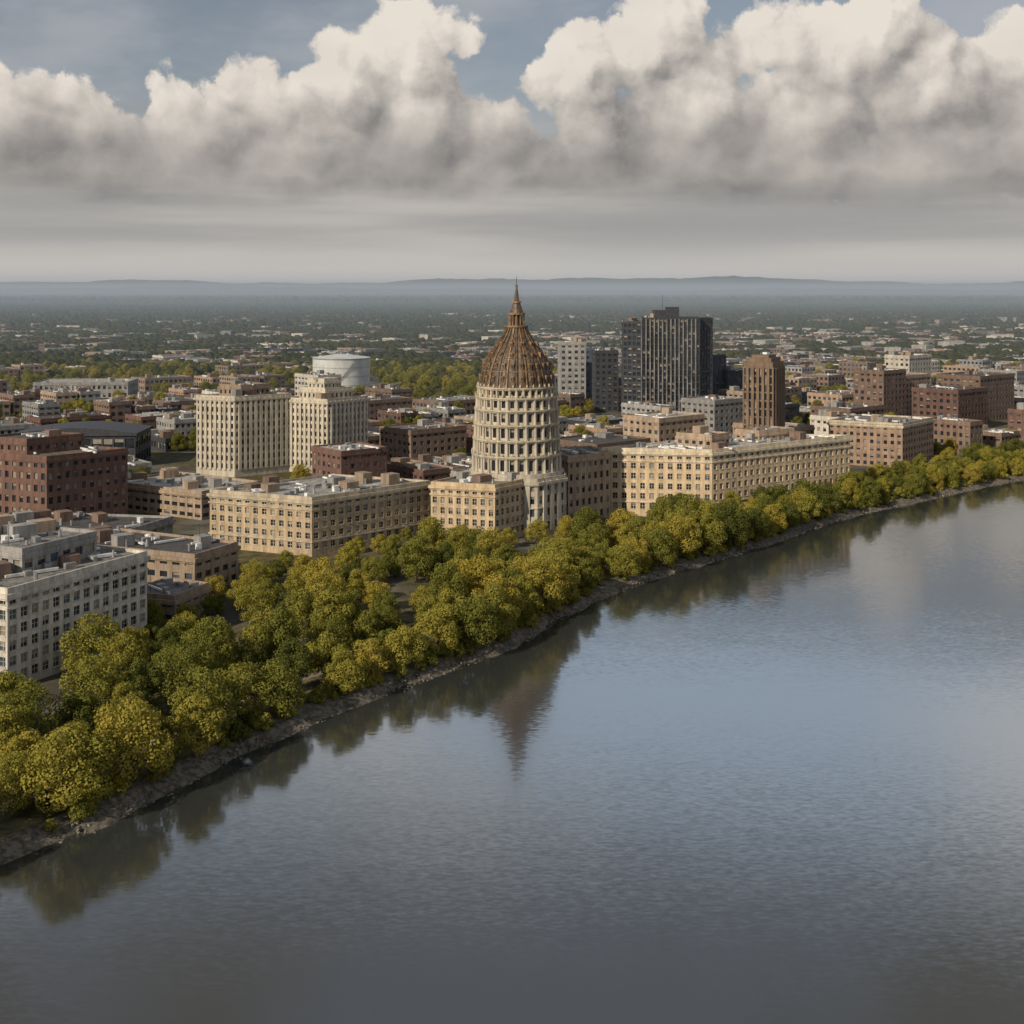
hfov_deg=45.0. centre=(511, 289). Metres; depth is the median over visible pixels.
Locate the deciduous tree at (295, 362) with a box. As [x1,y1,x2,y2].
[290,359,299,365]
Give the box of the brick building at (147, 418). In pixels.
[125,409,195,428]
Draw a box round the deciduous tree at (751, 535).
[732,522,753,541]
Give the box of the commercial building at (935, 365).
[931,360,939,371]
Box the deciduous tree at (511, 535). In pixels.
[497,527,518,544]
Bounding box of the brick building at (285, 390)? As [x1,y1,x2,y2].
[270,387,294,395]
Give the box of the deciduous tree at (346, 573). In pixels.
[338,561,364,590]
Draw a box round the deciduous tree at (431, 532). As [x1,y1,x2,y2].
[416,516,450,547]
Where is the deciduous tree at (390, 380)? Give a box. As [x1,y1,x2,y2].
[381,374,395,383]
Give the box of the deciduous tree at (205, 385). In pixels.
[201,382,212,389]
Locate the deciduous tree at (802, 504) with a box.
[795,493,823,523]
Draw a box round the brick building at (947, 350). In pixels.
[927,348,952,352]
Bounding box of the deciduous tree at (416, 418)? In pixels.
[412,415,423,422]
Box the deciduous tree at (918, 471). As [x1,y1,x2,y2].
[902,467,930,488]
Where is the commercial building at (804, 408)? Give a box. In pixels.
[799,406,809,411]
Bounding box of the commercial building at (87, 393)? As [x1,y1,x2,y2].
[68,385,100,410]
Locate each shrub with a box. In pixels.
[44,818,57,833]
[66,802,94,821]
[70,793,96,808]
[86,801,97,815]
[90,791,100,803]
[109,774,132,793]
[113,778,126,792]
[124,769,139,780]
[146,766,173,781]
[162,754,176,770]
[219,730,229,737]
[219,738,231,747]
[224,716,243,730]
[226,720,253,744]
[239,705,262,727]
[252,712,274,731]
[252,715,275,729]
[277,704,299,719]
[306,684,328,703]
[307,693,325,703]
[319,681,335,695]
[329,690,338,700]
[336,683,350,693]
[341,688,350,695]
[351,682,365,690]
[363,678,375,686]
[367,669,382,681]
[374,674,383,684]
[385,659,407,679]
[413,658,427,671]
[421,649,437,666]
[423,646,439,658]
[435,643,454,660]
[448,642,465,658]
[459,633,480,647]
[464,643,475,655]
[492,627,512,641]
[515,614,525,622]
[517,622,524,628]
[524,613,539,627]
[536,610,543,615]
[539,605,545,612]
[544,596,563,612]
[545,607,552,614]
[565,592,577,605]
[580,581,592,591]
[580,588,590,596]
[612,567,629,580]
[638,562,649,573]
[650,559,658,565]
[667,561,675,568]
[684,551,695,559]
[688,548,699,557]
[703,545,717,557]
[716,545,724,553]
[725,542,733,550]
[733,539,744,548]
[752,536,761,542]
[768,527,775,536]
[777,527,785,534]
[817,510,824,520]
[821,508,832,517]
[831,505,837,512]
[840,507,847,513]
[846,500,859,509]
[884,497,892,504]
[890,492,897,498]
[905,491,911,498]
[924,486,934,495]
[936,483,943,489]
[947,480,958,488]
[998,471,1008,478]
[1011,469,1021,475]
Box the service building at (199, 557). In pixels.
[89,524,240,585]
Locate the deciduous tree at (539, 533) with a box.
[524,518,552,542]
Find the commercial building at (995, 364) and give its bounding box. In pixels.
[992,361,1010,367]
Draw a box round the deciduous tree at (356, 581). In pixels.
[345,568,372,602]
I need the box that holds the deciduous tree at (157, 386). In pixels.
[151,383,160,391]
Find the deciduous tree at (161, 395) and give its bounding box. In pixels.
[152,391,166,404]
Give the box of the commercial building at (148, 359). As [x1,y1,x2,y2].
[142,358,162,361]
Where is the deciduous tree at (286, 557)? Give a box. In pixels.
[277,550,294,572]
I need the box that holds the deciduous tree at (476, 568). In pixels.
[457,552,499,598]
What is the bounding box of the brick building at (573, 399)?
[556,387,584,414]
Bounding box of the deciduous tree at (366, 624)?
[347,609,384,647]
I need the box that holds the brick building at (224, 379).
[220,373,259,383]
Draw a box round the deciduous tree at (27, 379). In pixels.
[22,374,35,385]
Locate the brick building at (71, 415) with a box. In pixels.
[26,409,111,425]
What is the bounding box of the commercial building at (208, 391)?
[202,389,218,393]
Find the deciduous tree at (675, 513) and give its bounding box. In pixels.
[662,505,701,547]
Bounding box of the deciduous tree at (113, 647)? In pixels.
[97,632,150,675]
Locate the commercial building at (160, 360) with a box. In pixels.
[155,359,174,363]
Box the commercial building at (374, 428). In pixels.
[368,423,400,432]
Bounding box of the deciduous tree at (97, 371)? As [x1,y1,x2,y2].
[88,368,101,377]
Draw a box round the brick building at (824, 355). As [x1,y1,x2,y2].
[811,351,829,356]
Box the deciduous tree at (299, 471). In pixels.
[290,463,311,478]
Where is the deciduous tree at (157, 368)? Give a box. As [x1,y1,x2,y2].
[153,363,160,373]
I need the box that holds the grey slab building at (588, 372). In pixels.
[586,345,604,402]
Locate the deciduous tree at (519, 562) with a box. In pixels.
[509,554,553,598]
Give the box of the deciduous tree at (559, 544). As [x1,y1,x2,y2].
[550,534,580,573]
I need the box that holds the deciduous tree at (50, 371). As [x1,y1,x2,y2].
[47,369,54,377]
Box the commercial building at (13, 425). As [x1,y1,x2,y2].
[0,417,34,434]
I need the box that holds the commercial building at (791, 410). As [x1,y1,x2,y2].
[785,401,799,422]
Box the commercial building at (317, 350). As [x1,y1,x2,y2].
[303,348,329,352]
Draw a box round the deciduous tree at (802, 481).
[791,478,822,502]
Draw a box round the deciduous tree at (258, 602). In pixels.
[233,581,275,622]
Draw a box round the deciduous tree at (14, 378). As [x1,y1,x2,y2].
[9,375,19,383]
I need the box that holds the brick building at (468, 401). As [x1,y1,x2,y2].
[412,394,475,414]
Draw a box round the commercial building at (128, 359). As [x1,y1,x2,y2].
[116,357,141,362]
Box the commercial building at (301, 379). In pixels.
[294,370,341,395]
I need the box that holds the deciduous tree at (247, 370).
[242,367,253,374]
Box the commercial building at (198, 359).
[185,357,212,363]
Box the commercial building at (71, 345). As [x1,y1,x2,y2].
[59,341,77,346]
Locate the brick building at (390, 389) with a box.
[365,383,412,396]
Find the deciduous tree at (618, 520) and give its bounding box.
[605,508,637,536]
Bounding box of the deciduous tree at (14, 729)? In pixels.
[0,704,34,759]
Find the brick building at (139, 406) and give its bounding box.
[129,397,155,412]
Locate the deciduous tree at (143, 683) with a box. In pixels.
[124,656,163,708]
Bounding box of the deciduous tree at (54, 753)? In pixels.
[19,720,116,816]
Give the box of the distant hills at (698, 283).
[0,275,1023,290]
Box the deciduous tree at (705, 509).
[689,500,720,525]
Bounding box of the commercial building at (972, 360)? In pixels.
[959,356,991,367]
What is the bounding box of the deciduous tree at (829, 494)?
[811,480,841,510]
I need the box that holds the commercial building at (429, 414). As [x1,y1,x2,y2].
[413,410,438,418]
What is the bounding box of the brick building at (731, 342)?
[716,340,751,343]
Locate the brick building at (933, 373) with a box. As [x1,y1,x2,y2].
[931,371,945,376]
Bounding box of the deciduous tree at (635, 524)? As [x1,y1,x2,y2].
[622,514,654,540]
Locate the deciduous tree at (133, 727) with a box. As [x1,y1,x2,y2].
[90,695,176,783]
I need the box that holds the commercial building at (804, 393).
[802,387,817,403]
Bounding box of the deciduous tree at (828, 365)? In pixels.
[823,362,834,368]
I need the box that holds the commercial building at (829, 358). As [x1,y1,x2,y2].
[800,357,837,359]
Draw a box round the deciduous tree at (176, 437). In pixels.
[168,432,189,451]
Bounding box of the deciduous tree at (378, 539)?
[370,534,388,555]
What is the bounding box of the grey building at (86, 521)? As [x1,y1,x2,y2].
[0,501,174,533]
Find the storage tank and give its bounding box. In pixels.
[312,352,370,393]
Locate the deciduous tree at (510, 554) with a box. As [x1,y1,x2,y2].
[494,543,522,562]
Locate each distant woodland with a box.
[0,293,1023,303]
[0,301,1023,329]
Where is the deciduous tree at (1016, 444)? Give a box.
[1008,438,1023,456]
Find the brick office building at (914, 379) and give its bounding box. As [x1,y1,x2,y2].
[906,372,930,415]
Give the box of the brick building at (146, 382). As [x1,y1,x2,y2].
[131,374,191,391]
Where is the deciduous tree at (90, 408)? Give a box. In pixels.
[83,401,93,411]
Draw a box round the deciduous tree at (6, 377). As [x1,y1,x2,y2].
[4,374,10,381]
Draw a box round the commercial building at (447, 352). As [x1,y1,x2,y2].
[431,351,455,354]
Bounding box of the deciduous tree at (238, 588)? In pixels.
[225,575,257,606]
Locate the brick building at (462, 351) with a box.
[453,350,471,353]
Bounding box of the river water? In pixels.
[0,480,1023,1023]
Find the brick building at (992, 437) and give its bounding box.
[983,425,1019,447]
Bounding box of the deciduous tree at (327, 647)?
[305,631,349,680]
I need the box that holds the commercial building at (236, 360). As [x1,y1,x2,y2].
[223,357,250,361]
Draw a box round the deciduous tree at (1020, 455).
[1010,447,1023,463]
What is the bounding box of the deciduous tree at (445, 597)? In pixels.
[433,586,467,629]
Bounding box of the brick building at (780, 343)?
[767,343,791,344]
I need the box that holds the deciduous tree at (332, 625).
[307,614,352,653]
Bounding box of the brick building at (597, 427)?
[568,422,622,434]
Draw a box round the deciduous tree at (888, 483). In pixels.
[877,475,893,490]
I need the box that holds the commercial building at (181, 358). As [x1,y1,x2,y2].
[167,356,214,360]
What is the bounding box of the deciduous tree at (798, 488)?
[786,485,820,508]
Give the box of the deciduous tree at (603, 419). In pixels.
[596,415,609,424]
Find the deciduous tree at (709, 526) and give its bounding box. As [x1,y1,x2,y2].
[697,511,727,552]
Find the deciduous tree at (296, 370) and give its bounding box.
[292,368,301,376]
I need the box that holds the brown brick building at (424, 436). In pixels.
[379,419,466,459]
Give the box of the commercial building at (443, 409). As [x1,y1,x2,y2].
[415,400,465,417]
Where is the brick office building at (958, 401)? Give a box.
[911,384,987,424]
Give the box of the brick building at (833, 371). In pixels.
[815,368,836,373]
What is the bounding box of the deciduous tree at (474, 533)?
[461,525,492,551]
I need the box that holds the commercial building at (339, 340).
[331,339,348,341]
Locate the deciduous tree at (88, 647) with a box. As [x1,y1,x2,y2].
[58,611,122,671]
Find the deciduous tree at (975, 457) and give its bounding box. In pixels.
[965,453,985,463]
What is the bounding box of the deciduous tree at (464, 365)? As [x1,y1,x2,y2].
[458,362,467,371]
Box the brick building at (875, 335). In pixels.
[862,334,879,338]
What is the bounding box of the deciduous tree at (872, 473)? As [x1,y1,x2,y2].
[861,466,879,480]
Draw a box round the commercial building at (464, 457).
[452,452,471,461]
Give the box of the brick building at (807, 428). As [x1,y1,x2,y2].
[732,421,814,433]
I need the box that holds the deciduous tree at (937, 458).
[930,455,946,464]
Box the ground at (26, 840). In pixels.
[0,312,1023,865]
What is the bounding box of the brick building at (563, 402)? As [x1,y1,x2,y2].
[558,399,566,414]
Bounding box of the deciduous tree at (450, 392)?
[439,386,456,395]
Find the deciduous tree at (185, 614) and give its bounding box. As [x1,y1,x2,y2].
[172,610,197,631]
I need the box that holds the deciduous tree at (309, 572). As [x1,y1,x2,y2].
[300,556,343,592]
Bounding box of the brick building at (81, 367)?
[65,365,85,373]
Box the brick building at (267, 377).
[246,371,284,387]
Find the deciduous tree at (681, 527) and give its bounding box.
[657,515,701,558]
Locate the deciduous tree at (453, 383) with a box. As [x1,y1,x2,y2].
[445,377,460,389]
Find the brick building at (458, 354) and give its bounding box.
[455,353,473,355]
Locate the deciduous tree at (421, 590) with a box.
[409,585,431,611]
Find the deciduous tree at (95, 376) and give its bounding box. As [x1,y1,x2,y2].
[91,373,100,377]
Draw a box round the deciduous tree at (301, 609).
[285,587,315,640]
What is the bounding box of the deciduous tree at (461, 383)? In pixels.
[458,379,465,388]
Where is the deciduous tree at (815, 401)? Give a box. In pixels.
[810,399,821,404]
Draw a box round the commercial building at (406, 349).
[397,348,418,350]
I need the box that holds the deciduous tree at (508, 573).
[493,564,531,592]
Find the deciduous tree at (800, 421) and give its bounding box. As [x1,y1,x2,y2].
[791,415,802,423]
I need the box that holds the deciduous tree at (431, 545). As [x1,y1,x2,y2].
[420,544,436,568]
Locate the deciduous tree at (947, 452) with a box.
[939,447,955,460]
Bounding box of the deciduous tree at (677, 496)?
[672,492,686,507]
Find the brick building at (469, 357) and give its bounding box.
[457,354,481,358]
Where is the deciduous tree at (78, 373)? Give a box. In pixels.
[71,370,80,376]
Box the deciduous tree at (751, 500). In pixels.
[743,497,755,505]
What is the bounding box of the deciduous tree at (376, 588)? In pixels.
[360,580,390,611]
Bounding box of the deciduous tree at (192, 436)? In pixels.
[189,427,195,442]
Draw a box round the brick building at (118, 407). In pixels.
[93,395,131,421]
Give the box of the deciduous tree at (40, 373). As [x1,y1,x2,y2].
[37,370,43,379]
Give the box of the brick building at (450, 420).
[430,415,471,423]
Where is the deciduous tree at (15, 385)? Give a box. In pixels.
[10,381,19,391]
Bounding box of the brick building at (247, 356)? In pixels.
[233,354,256,359]
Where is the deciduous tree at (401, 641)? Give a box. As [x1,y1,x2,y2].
[381,624,428,668]
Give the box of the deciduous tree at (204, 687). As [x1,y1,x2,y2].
[167,666,237,738]
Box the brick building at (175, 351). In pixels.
[165,349,206,353]
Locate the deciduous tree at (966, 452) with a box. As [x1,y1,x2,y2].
[957,445,978,461]
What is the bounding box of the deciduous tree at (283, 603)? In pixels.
[275,587,311,609]
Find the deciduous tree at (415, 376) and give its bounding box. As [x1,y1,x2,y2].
[410,371,419,383]
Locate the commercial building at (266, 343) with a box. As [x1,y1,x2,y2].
[257,342,276,345]
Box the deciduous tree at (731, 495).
[723,490,741,505]
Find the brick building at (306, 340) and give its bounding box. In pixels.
[302,338,316,341]
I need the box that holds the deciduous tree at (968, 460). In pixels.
[960,456,974,467]
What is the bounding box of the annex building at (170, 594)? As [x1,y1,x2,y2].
[147,570,211,622]
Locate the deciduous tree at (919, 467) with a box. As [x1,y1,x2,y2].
[907,465,926,478]
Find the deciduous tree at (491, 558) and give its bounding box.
[488,556,503,565]
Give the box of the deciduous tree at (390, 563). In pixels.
[381,554,400,577]
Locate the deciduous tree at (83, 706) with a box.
[56,690,108,728]
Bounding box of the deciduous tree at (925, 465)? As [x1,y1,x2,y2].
[918,461,928,469]
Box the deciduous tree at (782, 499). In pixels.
[774,494,795,514]
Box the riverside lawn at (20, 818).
[0,466,1011,837]
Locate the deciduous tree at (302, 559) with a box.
[287,553,319,589]
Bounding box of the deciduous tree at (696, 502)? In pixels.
[677,494,702,522]
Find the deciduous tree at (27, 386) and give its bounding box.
[22,382,32,389]
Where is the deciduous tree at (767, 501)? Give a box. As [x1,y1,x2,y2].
[755,494,776,512]
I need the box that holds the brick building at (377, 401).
[368,393,412,419]
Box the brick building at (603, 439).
[560,432,650,447]
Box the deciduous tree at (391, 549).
[379,539,398,561]
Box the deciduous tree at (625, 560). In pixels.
[604,543,642,576]
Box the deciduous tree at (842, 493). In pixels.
[828,484,848,504]
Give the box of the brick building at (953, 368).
[943,364,991,372]
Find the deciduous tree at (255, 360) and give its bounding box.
[250,358,259,362]
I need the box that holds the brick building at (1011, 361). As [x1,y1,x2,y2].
[996,361,1023,363]
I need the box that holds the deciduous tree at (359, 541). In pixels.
[352,535,366,551]
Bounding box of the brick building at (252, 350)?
[243,349,262,353]
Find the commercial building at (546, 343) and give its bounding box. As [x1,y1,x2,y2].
[538,341,552,345]
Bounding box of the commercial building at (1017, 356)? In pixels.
[1006,354,1023,357]
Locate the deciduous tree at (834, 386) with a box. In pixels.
[831,383,839,389]
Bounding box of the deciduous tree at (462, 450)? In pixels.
[451,447,467,455]
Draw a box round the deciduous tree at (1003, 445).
[993,443,1011,453]
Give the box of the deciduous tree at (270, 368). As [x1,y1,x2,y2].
[267,366,275,372]
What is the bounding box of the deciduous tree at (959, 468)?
[952,462,962,478]
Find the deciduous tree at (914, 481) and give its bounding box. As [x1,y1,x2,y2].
[902,473,925,493]
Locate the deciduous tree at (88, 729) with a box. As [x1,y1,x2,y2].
[46,718,112,785]
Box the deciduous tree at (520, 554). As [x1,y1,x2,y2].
[511,552,527,567]
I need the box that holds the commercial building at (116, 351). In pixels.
[104,349,126,355]
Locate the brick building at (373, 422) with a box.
[368,419,381,425]
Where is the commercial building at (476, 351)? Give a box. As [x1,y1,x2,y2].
[469,349,487,352]
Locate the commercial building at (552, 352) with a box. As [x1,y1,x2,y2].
[544,349,557,354]
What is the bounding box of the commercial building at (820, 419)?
[809,409,856,433]
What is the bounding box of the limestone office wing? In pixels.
[428,471,525,539]
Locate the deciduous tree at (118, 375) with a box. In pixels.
[112,371,122,377]
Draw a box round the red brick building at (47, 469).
[0,429,128,513]
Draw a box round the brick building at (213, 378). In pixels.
[194,373,219,387]
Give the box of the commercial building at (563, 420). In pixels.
[559,416,567,433]
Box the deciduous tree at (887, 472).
[880,466,896,480]
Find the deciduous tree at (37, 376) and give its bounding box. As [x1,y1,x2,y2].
[32,373,41,380]
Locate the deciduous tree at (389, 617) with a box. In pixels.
[373,604,402,631]
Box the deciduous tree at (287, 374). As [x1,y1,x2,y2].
[284,370,293,383]
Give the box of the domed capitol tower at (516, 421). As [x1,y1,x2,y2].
[468,276,567,536]
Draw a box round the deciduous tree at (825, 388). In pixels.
[820,385,832,390]
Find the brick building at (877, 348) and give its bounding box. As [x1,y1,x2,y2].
[863,347,883,350]
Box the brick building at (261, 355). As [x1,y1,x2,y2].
[250,354,267,358]
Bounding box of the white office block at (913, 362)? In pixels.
[884,350,931,384]
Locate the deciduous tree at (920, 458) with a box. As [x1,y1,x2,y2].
[911,454,927,465]
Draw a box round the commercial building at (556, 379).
[554,375,557,390]
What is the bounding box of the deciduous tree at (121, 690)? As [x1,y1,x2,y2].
[104,681,145,717]
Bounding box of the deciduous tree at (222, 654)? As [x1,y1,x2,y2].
[179,615,236,681]
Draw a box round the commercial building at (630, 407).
[621,401,674,415]
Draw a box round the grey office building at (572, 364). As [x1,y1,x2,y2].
[557,337,585,404]
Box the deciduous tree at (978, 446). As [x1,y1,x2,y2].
[966,441,985,453]
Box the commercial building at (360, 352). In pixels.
[348,350,370,355]
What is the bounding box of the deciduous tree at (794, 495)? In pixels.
[789,488,815,515]
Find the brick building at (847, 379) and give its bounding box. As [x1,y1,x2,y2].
[845,377,853,388]
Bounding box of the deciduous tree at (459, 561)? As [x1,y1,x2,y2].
[441,558,477,591]
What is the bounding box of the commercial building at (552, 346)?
[540,344,557,348]
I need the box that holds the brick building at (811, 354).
[809,352,819,356]
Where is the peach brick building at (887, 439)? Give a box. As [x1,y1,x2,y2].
[827,412,934,466]
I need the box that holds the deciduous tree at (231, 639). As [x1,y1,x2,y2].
[180,615,239,667]
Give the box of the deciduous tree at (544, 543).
[532,537,556,555]
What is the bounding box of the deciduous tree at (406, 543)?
[403,536,425,550]
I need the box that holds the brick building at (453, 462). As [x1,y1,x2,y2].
[410,454,471,476]
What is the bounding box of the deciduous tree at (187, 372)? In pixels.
[184,369,192,375]
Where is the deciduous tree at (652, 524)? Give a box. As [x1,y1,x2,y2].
[639,520,662,549]
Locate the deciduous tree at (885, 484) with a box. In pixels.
[876,478,889,494]
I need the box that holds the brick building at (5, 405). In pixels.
[0,399,10,417]
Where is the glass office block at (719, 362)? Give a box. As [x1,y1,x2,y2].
[713,353,726,394]
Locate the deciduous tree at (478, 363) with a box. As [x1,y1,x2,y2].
[473,360,481,369]
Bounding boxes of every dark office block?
[591,347,618,411]
[722,365,742,388]
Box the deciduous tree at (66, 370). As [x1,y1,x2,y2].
[62,367,71,376]
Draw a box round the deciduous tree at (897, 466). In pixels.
[890,459,907,478]
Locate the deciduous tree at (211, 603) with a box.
[200,595,224,615]
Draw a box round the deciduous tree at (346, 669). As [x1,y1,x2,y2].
[321,648,367,691]
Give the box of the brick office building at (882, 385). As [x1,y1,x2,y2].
[853,365,906,415]
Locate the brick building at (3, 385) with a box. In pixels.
[0,379,6,391]
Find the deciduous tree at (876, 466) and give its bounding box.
[867,461,889,475]
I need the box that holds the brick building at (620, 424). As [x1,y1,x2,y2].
[606,421,622,426]
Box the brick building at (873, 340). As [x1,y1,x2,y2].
[871,339,888,341]
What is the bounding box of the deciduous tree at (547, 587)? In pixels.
[521,551,569,608]
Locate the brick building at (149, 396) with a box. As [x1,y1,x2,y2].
[126,392,155,404]
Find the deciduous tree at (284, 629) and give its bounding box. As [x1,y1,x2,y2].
[254,606,300,665]
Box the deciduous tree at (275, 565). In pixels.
[266,559,285,580]
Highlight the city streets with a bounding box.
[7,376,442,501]
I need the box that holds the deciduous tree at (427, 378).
[424,376,431,386]
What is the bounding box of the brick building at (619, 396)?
[618,386,620,406]
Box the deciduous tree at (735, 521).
[713,499,751,543]
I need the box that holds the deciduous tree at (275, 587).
[248,577,285,611]
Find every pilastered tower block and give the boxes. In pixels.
[193,380,293,476]
[288,370,369,472]
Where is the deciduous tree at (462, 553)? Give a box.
[451,547,482,563]
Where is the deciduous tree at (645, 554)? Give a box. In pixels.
[616,536,652,565]
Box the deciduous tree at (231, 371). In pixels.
[228,369,237,374]
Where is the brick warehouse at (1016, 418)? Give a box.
[1007,402,1023,439]
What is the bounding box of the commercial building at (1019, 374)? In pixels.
[978,367,1023,384]
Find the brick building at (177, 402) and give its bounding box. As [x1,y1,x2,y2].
[152,397,195,409]
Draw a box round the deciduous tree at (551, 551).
[538,546,576,590]
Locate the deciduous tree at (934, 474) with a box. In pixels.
[924,464,944,485]
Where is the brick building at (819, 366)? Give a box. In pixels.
[800,363,838,368]
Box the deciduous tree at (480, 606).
[445,592,503,648]
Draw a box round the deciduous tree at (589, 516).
[566,506,610,548]
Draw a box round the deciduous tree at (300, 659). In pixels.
[274,636,313,689]
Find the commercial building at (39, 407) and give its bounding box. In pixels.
[22,399,60,420]
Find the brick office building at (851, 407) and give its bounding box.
[810,399,884,414]
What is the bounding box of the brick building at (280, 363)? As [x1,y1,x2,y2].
[251,361,292,365]
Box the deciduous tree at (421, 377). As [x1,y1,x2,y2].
[416,375,426,383]
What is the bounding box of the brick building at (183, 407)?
[181,403,195,409]
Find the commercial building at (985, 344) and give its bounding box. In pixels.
[979,342,1005,345]
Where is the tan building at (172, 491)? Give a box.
[128,467,259,519]
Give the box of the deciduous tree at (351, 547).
[338,540,361,564]
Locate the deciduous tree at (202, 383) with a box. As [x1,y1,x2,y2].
[198,380,211,388]
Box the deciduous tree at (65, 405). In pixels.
[61,401,76,408]
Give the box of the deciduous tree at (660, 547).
[642,526,677,566]
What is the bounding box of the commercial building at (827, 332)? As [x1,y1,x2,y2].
[814,332,841,333]
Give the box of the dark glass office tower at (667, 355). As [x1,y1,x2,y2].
[621,307,712,414]
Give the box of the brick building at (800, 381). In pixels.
[785,375,809,386]
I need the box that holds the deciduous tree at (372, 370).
[370,367,375,376]
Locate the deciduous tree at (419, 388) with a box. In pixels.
[413,384,423,392]
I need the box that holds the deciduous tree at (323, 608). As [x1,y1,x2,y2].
[307,587,355,640]
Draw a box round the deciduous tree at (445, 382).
[441,377,452,388]
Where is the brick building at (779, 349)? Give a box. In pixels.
[766,347,794,352]
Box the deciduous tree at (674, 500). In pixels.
[656,494,680,509]
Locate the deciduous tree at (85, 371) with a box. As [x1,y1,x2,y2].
[81,368,88,376]
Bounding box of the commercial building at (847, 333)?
[836,333,855,334]
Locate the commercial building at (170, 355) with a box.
[152,353,192,358]
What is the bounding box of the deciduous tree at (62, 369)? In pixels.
[58,366,66,374]
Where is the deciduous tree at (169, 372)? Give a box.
[165,369,172,374]
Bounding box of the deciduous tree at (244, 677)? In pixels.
[207,661,274,718]
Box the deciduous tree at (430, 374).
[423,370,433,379]
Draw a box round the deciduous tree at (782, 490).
[766,484,792,501]
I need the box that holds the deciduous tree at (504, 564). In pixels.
[482,558,515,581]
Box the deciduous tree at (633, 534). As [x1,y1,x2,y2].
[619,531,637,544]
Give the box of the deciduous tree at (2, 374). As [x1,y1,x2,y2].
[0,371,6,379]
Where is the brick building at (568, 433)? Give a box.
[560,431,580,436]
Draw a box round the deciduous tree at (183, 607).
[173,602,202,625]
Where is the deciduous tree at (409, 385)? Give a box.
[404,382,413,389]
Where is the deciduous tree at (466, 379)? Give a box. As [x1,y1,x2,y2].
[464,375,469,384]
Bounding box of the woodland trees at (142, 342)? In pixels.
[0,324,1023,374]
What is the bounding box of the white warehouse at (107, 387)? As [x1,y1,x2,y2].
[33,377,138,397]
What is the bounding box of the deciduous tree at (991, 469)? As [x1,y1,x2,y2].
[980,461,998,476]
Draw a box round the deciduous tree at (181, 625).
[155,618,194,639]
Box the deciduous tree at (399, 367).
[393,364,404,372]
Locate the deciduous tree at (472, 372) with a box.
[469,369,478,378]
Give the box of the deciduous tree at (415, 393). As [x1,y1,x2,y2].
[413,390,418,396]
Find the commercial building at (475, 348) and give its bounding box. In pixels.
[460,346,488,349]
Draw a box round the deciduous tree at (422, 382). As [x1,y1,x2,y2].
[420,379,427,386]
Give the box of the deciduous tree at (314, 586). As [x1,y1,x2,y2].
[305,567,349,605]
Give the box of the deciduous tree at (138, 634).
[112,626,155,663]
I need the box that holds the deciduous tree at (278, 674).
[246,657,307,719]
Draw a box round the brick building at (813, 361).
[797,359,831,363]
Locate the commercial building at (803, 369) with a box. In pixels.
[784,363,814,374]
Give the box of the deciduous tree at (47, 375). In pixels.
[41,372,51,379]
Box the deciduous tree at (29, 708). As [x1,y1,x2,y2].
[0,677,64,736]
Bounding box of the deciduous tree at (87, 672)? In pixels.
[57,654,125,715]
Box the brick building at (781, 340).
[773,338,791,342]
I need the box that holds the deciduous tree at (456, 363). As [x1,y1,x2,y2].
[453,360,461,368]
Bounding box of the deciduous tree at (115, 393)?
[112,389,125,399]
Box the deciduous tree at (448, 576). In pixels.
[426,560,471,604]
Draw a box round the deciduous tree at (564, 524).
[553,515,578,541]
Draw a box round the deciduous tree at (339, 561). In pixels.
[334,552,354,573]
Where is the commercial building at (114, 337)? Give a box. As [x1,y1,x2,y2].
[103,336,126,338]
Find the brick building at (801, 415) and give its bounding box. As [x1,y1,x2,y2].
[799,411,807,423]
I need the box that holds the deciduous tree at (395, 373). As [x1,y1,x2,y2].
[392,369,402,382]
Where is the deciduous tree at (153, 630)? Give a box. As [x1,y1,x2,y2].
[141,624,159,643]
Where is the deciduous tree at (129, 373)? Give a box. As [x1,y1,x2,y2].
[124,371,132,377]
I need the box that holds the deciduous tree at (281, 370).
[277,366,286,374]
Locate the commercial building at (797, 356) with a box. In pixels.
[776,353,808,358]
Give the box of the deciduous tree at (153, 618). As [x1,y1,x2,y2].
[147,597,166,627]
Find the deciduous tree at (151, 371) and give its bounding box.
[147,368,156,374]
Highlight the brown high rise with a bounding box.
[743,352,784,427]
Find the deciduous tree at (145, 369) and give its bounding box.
[140,363,151,374]
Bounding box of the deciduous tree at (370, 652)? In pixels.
[351,637,390,678]
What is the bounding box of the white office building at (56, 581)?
[0,514,150,687]
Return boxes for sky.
[0,0,1023,283]
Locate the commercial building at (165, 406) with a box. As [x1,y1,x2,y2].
[156,402,178,411]
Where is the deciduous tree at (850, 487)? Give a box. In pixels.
[840,478,862,500]
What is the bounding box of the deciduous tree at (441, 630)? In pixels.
[413,606,461,654]
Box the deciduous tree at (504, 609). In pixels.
[464,581,520,636]
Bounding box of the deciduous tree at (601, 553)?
[590,543,614,569]
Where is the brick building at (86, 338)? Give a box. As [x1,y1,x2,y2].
[76,337,107,339]
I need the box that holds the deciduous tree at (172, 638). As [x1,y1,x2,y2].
[147,624,184,665]
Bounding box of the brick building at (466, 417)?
[454,414,474,420]
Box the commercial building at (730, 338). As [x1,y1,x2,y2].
[721,336,754,340]
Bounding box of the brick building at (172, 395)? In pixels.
[146,392,182,396]
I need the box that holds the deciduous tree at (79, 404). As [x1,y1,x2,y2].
[73,398,87,410]
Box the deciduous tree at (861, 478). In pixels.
[852,470,872,492]
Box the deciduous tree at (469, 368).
[465,365,473,371]
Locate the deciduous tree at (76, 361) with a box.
[71,359,81,365]
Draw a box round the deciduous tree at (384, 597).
[369,589,401,620]
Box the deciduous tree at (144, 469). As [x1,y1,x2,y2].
[129,465,150,477]
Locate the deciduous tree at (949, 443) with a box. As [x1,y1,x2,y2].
[942,437,957,452]
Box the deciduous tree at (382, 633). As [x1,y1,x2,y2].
[375,627,395,656]
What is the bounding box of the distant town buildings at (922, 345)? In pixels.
[0,313,1023,354]

